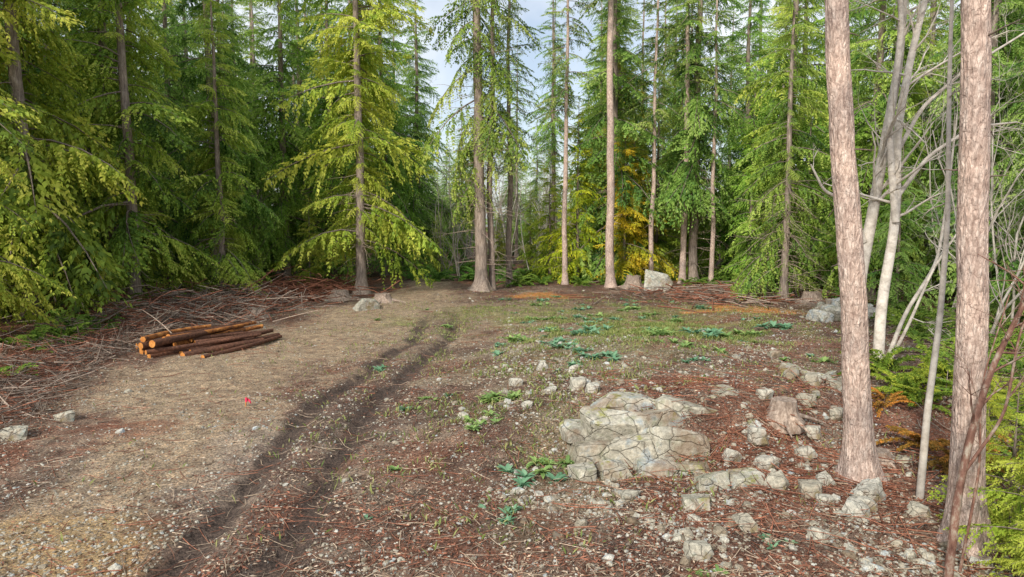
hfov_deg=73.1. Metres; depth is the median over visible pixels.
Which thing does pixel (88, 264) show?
cedar tree
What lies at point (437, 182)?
cedar tree
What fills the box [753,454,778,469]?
boulder
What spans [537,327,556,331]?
foxglove plant
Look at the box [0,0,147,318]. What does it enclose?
cedar tree
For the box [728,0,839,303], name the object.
cedar tree
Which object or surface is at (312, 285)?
brush pile
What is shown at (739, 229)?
cedar sapling
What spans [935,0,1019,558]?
fir tree
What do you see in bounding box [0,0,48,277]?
cedar tree
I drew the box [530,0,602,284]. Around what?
fir tree
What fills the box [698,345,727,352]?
foxglove plant
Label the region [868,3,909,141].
cedar tree
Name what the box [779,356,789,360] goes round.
foxglove plant
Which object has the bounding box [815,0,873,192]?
cedar tree
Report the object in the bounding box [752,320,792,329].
foxglove plant
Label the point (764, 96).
cedar tree
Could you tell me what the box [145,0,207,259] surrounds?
cedar tree
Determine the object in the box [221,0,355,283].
cedar tree
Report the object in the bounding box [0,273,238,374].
fern undergrowth
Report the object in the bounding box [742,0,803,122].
fir tree
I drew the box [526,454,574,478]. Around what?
foxglove plant
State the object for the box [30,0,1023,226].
sky
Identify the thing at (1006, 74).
cedar tree
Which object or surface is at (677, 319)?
foxglove plant
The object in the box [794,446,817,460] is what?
boulder
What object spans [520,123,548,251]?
cedar tree
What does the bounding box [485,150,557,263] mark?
bare alder sapling
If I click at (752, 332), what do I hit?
foxglove plant
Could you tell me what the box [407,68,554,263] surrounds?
bare alder sapling
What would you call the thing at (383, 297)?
tree stump
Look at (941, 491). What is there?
tree stump
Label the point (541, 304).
foxglove plant
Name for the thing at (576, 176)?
cedar tree
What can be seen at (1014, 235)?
cedar sapling
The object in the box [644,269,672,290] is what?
white boulder
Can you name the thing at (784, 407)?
tree stump
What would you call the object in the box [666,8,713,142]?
fir tree
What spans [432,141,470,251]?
cedar tree
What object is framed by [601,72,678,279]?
cedar sapling
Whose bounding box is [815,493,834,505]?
boulder
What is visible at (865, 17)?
cedar tree
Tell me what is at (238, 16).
fir tree
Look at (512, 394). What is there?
foxglove plant
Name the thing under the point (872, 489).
boulder
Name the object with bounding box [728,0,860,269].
cedar tree
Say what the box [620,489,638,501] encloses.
boulder
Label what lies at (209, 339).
log pile
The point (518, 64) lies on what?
fir tree
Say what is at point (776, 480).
boulder
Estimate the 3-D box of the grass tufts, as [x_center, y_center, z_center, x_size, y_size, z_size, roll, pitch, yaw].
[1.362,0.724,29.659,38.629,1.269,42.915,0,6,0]
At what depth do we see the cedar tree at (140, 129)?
43.58 m
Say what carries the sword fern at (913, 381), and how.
on the ground
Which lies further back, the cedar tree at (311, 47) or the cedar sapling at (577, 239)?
the cedar tree at (311, 47)
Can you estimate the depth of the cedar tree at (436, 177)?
101.71 m
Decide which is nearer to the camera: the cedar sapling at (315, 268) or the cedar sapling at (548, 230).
the cedar sapling at (315, 268)
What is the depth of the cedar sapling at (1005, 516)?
8.72 m
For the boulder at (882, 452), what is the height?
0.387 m
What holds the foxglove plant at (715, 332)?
on the ground
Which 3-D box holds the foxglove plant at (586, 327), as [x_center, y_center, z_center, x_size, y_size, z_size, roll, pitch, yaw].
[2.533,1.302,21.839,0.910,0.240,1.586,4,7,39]
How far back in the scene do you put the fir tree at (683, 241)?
43.13 m
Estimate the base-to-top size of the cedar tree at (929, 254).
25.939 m
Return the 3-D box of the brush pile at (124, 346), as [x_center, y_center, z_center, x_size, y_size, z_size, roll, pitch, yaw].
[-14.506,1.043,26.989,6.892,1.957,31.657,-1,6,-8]
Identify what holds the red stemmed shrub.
on the ground
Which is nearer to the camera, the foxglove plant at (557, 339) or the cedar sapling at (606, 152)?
the foxglove plant at (557, 339)
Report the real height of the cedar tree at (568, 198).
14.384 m
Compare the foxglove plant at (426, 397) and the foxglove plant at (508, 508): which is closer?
the foxglove plant at (508, 508)
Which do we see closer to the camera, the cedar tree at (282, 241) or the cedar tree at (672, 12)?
the cedar tree at (282, 241)
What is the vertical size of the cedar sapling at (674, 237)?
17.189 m
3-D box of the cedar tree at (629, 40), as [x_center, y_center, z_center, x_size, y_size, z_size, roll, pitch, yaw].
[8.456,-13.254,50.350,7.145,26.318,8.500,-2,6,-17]
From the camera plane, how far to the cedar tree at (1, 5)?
38.52 m
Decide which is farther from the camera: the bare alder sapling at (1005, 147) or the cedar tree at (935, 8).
the cedar tree at (935, 8)
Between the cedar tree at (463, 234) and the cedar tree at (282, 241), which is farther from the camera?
the cedar tree at (463, 234)
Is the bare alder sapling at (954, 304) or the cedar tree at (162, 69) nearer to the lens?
the bare alder sapling at (954, 304)
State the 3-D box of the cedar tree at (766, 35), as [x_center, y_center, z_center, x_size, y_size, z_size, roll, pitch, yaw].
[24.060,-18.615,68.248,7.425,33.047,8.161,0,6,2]
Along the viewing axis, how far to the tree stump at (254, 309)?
28.92 m
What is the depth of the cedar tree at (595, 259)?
44.56 m
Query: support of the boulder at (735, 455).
on the ground
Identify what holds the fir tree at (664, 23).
on the ground
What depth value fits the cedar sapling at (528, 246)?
56.60 m
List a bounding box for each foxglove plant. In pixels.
[373,364,387,371]
[388,465,401,470]
[418,393,436,401]
[433,324,452,327]
[462,415,486,430]
[477,392,503,402]
[477,504,521,524]
[483,410,502,423]
[489,390,522,399]
[492,350,502,355]
[494,342,505,347]
[498,463,535,487]
[505,333,534,342]
[524,316,546,319]
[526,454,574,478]
[530,302,548,305]
[535,298,550,301]
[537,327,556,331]
[538,336,579,344]
[544,327,563,331]
[546,341,579,349]
[546,472,566,482]
[566,360,584,367]
[568,328,604,335]
[571,306,591,310]
[571,346,597,352]
[575,350,621,361]
[582,317,603,321]
[582,324,611,331]
[587,312,603,316]
[608,316,622,320]
[622,306,640,309]
[638,311,660,316]
[646,326,677,335]
[667,337,694,346]
[671,317,685,321]
[678,327,722,339]
[681,356,710,362]
[687,564,729,576]
[695,304,711,308]
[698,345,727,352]
[703,331,734,338]
[731,328,762,336]
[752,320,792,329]
[757,533,796,549]
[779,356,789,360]
[818,356,832,361]
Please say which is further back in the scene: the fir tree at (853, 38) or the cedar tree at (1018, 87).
the fir tree at (853, 38)
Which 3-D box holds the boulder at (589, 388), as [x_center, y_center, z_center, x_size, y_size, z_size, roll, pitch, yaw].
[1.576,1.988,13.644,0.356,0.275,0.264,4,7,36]
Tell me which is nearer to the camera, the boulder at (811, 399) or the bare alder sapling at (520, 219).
the boulder at (811, 399)
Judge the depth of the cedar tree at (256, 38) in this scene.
65.37 m
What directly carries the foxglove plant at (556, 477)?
on the ground
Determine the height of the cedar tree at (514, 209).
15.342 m
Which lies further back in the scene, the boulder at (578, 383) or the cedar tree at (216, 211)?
the cedar tree at (216, 211)
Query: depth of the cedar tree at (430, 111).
64.69 m
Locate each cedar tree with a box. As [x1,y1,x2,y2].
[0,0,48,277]
[0,0,128,290]
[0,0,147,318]
[0,3,29,282]
[0,33,75,331]
[5,0,221,306]
[29,1,107,272]
[36,0,173,294]
[79,5,178,243]
[84,0,210,281]
[124,0,212,275]
[137,5,189,171]
[139,0,282,278]
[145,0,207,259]
[147,0,200,132]
[156,0,280,282]
[167,0,271,297]
[207,0,269,265]
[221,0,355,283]
[233,0,277,260]
[251,15,315,250]
[254,0,346,278]
[260,0,442,294]
[262,0,376,285]
[284,1,326,183]
[288,0,342,268]
[315,0,395,274]
[344,0,443,276]
[345,13,392,263]
[369,2,441,259]
[376,0,469,270]
[392,20,446,235]
[417,0,541,291]
[427,161,439,226]
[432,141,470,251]
[433,146,457,251]
[435,162,445,216]
[446,105,474,258]
[456,0,541,289]
[464,161,494,246]
[487,144,530,254]
[488,149,526,255]
[519,176,533,234]
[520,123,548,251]
[544,169,568,252]
[551,0,674,284]
[557,78,593,261]
[561,162,574,246]
[567,1,620,238]
[571,0,660,272]
[575,3,642,253]
[643,0,728,267]
[647,0,752,281]
[656,31,719,274]
[678,0,787,272]
[708,5,748,245]
[720,0,778,220]
[728,0,836,288]
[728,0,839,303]
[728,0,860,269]
[733,37,777,269]
[800,0,887,258]
[805,0,955,299]
[808,0,945,291]
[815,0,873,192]
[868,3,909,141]
[877,0,960,283]
[883,0,959,270]
[893,0,1023,295]
[901,0,1023,309]
[935,0,992,184]
[936,58,1023,321]
[954,0,1023,209]
[996,0,1023,266]
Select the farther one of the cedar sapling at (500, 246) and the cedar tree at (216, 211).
the cedar sapling at (500, 246)
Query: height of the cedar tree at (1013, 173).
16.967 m
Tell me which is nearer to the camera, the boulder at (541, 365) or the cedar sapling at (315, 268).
the boulder at (541, 365)
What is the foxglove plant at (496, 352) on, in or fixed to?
on the ground
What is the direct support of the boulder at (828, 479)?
on the ground
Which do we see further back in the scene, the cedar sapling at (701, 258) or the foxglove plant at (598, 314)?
the cedar sapling at (701, 258)
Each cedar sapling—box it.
[290,194,327,285]
[425,213,453,272]
[487,213,511,268]
[517,149,571,281]
[517,180,541,268]
[532,101,605,283]
[567,40,663,273]
[592,129,659,282]
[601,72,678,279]
[628,50,709,274]
[663,148,733,276]
[715,69,775,280]
[750,92,837,290]
[866,131,938,311]
[927,372,1023,554]
[943,393,1023,575]
[978,509,1023,576]
[986,375,1019,447]
[989,155,1023,316]
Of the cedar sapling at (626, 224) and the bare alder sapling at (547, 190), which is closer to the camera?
the cedar sapling at (626, 224)
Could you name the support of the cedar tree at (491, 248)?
on the ground
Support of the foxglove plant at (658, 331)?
on the ground
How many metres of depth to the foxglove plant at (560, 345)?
18.43 m
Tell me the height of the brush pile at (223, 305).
1.948 m
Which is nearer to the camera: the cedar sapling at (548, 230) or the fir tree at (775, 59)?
the cedar sapling at (548, 230)
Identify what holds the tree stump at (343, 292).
on the ground
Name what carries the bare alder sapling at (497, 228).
on the ground
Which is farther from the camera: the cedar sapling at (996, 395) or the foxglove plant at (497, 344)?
the foxglove plant at (497, 344)
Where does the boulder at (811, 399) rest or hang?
on the ground
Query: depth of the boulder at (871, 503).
9.61 m
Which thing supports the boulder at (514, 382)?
on the ground
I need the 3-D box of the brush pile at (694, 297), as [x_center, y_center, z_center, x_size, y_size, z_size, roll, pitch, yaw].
[11.553,0.189,36.060,18.341,0.879,13.645,0,6,0]
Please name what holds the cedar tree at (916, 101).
on the ground
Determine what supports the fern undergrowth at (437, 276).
on the ground
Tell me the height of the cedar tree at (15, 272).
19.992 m
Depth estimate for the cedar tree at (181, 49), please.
64.97 m
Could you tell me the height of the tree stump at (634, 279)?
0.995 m
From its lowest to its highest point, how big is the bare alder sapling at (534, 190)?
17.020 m
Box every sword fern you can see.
[837,344,1023,416]
[869,303,1023,482]
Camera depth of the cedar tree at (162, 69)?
58.81 m
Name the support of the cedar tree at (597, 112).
on the ground
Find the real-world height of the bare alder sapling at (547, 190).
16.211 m
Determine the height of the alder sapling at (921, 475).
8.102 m
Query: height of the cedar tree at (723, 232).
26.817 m
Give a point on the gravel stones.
(718, 529)
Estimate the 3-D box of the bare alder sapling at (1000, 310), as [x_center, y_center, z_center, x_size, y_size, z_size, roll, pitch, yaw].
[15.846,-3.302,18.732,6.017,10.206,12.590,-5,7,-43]
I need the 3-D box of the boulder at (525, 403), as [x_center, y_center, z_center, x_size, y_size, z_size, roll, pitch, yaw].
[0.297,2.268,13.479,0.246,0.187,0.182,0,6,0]
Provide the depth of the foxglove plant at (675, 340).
17.78 m
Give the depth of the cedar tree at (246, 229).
61.36 m
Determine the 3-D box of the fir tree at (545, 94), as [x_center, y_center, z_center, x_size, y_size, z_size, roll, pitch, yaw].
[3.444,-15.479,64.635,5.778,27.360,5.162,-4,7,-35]
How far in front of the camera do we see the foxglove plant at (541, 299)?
35.83 m
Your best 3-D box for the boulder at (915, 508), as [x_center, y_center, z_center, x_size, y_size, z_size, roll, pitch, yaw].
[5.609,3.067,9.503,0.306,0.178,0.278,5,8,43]
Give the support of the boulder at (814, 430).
on the ground
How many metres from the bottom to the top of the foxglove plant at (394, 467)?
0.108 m
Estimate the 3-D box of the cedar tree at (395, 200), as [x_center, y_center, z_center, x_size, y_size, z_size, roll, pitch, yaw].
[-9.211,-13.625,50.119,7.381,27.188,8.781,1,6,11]
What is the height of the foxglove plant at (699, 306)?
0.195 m
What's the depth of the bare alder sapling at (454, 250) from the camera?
46.62 m
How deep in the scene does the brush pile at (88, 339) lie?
19.78 m
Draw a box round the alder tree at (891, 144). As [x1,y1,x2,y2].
[810,0,1023,358]
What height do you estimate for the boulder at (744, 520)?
0.217 m
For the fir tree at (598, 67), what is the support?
on the ground
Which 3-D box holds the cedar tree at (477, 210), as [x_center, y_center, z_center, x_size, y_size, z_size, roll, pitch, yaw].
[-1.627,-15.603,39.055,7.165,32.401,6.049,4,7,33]
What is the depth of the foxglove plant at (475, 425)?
12.98 m
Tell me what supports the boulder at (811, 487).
on the ground
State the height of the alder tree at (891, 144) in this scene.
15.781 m
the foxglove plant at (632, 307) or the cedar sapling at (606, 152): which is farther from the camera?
the cedar sapling at (606, 152)
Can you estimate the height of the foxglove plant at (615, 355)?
0.204 m
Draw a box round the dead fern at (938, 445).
[871,387,1019,479]
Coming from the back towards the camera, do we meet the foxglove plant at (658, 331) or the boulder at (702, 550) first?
the foxglove plant at (658, 331)
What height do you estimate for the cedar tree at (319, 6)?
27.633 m
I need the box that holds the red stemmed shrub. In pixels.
[942,252,1023,576]
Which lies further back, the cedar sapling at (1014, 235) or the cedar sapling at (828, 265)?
the cedar sapling at (828, 265)
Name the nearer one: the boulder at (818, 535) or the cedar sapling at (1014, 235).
the boulder at (818, 535)
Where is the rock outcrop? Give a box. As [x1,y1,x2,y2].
[559,384,764,510]
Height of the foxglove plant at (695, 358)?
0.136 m
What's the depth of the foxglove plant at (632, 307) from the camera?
31.44 m
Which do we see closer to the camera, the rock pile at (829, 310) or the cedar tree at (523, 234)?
the rock pile at (829, 310)
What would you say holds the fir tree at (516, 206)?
on the ground
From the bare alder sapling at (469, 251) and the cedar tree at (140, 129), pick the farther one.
the bare alder sapling at (469, 251)
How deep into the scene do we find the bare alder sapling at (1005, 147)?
17.72 m
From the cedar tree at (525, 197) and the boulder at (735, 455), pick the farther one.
the cedar tree at (525, 197)
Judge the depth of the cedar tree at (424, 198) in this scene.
56.65 m
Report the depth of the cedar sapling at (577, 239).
44.97 m
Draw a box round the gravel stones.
[0,287,1023,576]
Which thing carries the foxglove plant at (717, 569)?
on the ground
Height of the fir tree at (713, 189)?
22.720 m
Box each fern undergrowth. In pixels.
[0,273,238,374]
[399,260,605,281]
[496,268,750,286]
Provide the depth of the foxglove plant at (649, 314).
29.33 m
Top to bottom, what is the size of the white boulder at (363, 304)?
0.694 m
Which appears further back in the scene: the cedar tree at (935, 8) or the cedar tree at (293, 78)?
the cedar tree at (293, 78)
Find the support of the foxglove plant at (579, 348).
on the ground
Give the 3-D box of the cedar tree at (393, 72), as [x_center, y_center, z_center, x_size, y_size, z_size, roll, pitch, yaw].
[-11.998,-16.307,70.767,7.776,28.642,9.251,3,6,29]
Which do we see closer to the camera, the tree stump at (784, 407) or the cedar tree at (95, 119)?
the tree stump at (784, 407)
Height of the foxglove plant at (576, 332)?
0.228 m
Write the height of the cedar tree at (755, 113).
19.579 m
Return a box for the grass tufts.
[33,282,1018,553]
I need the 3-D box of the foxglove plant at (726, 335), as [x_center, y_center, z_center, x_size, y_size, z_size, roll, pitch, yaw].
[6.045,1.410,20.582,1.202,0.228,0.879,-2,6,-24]
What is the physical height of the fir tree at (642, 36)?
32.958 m
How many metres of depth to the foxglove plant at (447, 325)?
26.60 m
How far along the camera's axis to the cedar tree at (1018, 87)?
37.14 m
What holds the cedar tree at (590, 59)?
on the ground
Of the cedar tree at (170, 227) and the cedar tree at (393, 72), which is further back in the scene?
the cedar tree at (393, 72)
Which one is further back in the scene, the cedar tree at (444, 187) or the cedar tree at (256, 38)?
the cedar tree at (444, 187)
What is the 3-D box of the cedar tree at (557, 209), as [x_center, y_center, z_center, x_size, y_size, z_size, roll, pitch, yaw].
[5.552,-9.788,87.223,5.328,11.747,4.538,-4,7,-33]
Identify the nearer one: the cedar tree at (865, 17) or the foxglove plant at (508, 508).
the foxglove plant at (508, 508)
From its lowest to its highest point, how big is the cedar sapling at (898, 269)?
7.933 m
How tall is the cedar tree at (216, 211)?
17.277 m
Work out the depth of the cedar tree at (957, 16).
53.56 m
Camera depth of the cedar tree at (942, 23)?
50.91 m
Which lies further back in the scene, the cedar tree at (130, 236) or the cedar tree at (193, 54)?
the cedar tree at (193, 54)
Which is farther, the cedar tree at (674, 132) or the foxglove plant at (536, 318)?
the cedar tree at (674, 132)
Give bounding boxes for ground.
[0,227,1023,576]
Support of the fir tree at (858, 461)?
on the ground
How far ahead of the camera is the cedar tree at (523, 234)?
81.67 m
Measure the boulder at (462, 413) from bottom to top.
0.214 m
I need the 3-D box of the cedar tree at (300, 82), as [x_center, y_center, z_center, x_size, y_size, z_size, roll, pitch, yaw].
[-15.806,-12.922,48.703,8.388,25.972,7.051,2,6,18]
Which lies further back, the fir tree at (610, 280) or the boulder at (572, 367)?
the fir tree at (610, 280)
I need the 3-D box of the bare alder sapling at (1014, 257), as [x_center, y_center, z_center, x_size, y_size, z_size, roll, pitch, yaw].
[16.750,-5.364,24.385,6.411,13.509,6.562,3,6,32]
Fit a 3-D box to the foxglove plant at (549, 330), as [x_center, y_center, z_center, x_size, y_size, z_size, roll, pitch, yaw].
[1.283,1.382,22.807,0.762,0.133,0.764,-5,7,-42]
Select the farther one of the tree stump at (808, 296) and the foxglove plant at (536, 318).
the tree stump at (808, 296)
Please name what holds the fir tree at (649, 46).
on the ground
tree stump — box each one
[240,307,275,320]
[322,289,360,302]
[373,293,405,303]
[617,275,643,289]
[766,396,825,437]
[795,291,824,305]
[929,477,947,499]
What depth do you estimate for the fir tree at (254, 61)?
57.33 m
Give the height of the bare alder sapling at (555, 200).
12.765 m
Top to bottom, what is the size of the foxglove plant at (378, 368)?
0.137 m
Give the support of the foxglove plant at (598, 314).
on the ground
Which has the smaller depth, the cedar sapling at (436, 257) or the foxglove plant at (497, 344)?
the foxglove plant at (497, 344)
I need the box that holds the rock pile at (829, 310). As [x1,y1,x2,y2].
[767,297,912,464]
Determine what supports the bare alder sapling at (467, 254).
on the ground
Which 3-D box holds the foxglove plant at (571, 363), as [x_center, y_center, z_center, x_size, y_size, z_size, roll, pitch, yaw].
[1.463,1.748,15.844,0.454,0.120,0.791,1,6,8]
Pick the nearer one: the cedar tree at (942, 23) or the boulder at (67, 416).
the boulder at (67, 416)
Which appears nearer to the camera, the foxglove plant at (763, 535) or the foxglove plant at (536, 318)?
the foxglove plant at (763, 535)
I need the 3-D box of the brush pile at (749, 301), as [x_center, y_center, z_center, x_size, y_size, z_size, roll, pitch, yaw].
[12.027,0.129,36.337,16.308,0.954,12.986,0,6,0]
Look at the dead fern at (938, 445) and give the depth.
11.84 m
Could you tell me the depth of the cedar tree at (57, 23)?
35.61 m
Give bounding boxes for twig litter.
[0,290,1017,576]
[459,353,1023,576]
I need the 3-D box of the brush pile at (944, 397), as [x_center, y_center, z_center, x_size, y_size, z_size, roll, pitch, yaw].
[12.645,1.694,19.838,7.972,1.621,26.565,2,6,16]
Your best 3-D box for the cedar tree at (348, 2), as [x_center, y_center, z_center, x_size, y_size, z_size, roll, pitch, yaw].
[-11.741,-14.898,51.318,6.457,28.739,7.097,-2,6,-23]
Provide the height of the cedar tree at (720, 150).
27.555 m
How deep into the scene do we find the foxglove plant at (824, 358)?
17.43 m
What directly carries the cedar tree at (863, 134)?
on the ground
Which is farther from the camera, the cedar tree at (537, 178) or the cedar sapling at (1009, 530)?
the cedar tree at (537, 178)
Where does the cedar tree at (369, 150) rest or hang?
on the ground
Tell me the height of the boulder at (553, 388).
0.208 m
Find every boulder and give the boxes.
[0,425,27,440]
[53,410,74,421]
[353,298,379,310]
[457,411,469,419]
[509,378,523,386]
[521,400,532,407]
[536,362,547,370]
[544,386,556,394]
[568,364,579,372]
[569,376,586,390]
[585,382,599,393]
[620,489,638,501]
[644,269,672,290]
[683,540,713,561]
[722,448,742,463]
[731,512,759,532]
[747,425,768,446]
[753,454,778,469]
[755,387,774,400]
[761,470,789,492]
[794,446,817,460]
[796,393,816,407]
[798,479,821,498]
[803,372,819,385]
[804,425,821,439]
[806,526,834,542]
[815,470,835,486]
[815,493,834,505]
[829,405,842,420]
[841,496,870,518]
[849,477,885,502]
[855,496,877,511]
[876,447,895,468]
[906,501,930,517]
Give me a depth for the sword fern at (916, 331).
19.25 m
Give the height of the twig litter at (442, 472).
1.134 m
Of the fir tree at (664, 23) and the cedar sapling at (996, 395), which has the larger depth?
the fir tree at (664, 23)
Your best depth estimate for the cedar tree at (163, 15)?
47.62 m
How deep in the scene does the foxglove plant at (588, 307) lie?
31.81 m
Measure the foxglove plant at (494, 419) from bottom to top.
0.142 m
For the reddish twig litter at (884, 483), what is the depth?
11.07 m
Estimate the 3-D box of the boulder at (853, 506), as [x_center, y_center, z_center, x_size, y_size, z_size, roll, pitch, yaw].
[4.697,3.015,9.438,0.352,0.292,0.380,4,7,34]
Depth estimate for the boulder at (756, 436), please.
11.51 m
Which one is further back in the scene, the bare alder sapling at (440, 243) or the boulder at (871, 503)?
the bare alder sapling at (440, 243)
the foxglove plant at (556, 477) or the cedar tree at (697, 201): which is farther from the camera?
the cedar tree at (697, 201)
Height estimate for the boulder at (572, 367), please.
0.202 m
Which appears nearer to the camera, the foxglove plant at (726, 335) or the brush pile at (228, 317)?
the foxglove plant at (726, 335)
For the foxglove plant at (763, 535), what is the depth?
8.66 m
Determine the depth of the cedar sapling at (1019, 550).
6.99 m
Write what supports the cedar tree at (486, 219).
on the ground
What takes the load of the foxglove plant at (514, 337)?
on the ground
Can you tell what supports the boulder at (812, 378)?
on the ground
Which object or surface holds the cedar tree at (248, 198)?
on the ground
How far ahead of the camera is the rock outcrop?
11.34 m
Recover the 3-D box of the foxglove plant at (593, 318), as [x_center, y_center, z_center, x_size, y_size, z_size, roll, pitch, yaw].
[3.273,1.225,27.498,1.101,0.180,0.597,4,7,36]
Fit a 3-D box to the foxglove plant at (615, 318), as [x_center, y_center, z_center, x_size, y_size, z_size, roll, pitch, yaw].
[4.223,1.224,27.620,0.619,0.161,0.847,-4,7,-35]
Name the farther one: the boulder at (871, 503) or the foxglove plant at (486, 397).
the foxglove plant at (486, 397)
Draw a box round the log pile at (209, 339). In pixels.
[136,320,281,357]
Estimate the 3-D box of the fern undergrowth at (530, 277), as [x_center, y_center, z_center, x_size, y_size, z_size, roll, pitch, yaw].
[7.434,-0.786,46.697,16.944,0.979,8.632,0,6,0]
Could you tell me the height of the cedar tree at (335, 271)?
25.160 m
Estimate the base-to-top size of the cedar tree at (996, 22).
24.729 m
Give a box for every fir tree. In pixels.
[211,0,267,239]
[234,0,277,262]
[465,47,495,253]
[483,0,549,285]
[493,42,538,256]
[523,1,586,267]
[526,0,576,259]
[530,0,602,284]
[575,2,607,264]
[577,0,638,287]
[617,0,685,270]
[628,0,660,128]
[641,0,677,179]
[646,0,734,283]
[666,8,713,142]
[689,0,757,283]
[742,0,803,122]
[819,0,889,485]
[819,1,872,122]
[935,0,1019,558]
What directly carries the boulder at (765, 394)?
on the ground
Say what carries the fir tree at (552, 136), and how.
on the ground
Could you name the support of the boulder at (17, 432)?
on the ground
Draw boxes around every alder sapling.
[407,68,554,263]
[416,136,502,271]
[417,123,497,279]
[418,125,531,261]
[435,57,521,263]
[442,127,534,264]
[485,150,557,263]
[494,123,562,244]
[500,135,572,270]
[502,109,574,237]
[517,138,586,258]
[827,3,1015,310]
[852,16,1023,333]
[902,4,1023,323]
[915,0,959,498]
[992,119,1023,164]
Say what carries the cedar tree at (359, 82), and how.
on the ground
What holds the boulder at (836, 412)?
on the ground
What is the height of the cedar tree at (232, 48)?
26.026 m
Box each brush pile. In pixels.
[0,278,275,423]
[0,279,286,442]
[3,272,351,334]
[90,269,339,353]
[212,264,408,309]
[557,280,902,312]
[593,279,876,307]
[778,300,1023,527]
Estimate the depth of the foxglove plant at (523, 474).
11.04 m
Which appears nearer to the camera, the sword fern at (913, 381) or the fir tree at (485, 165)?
the sword fern at (913, 381)

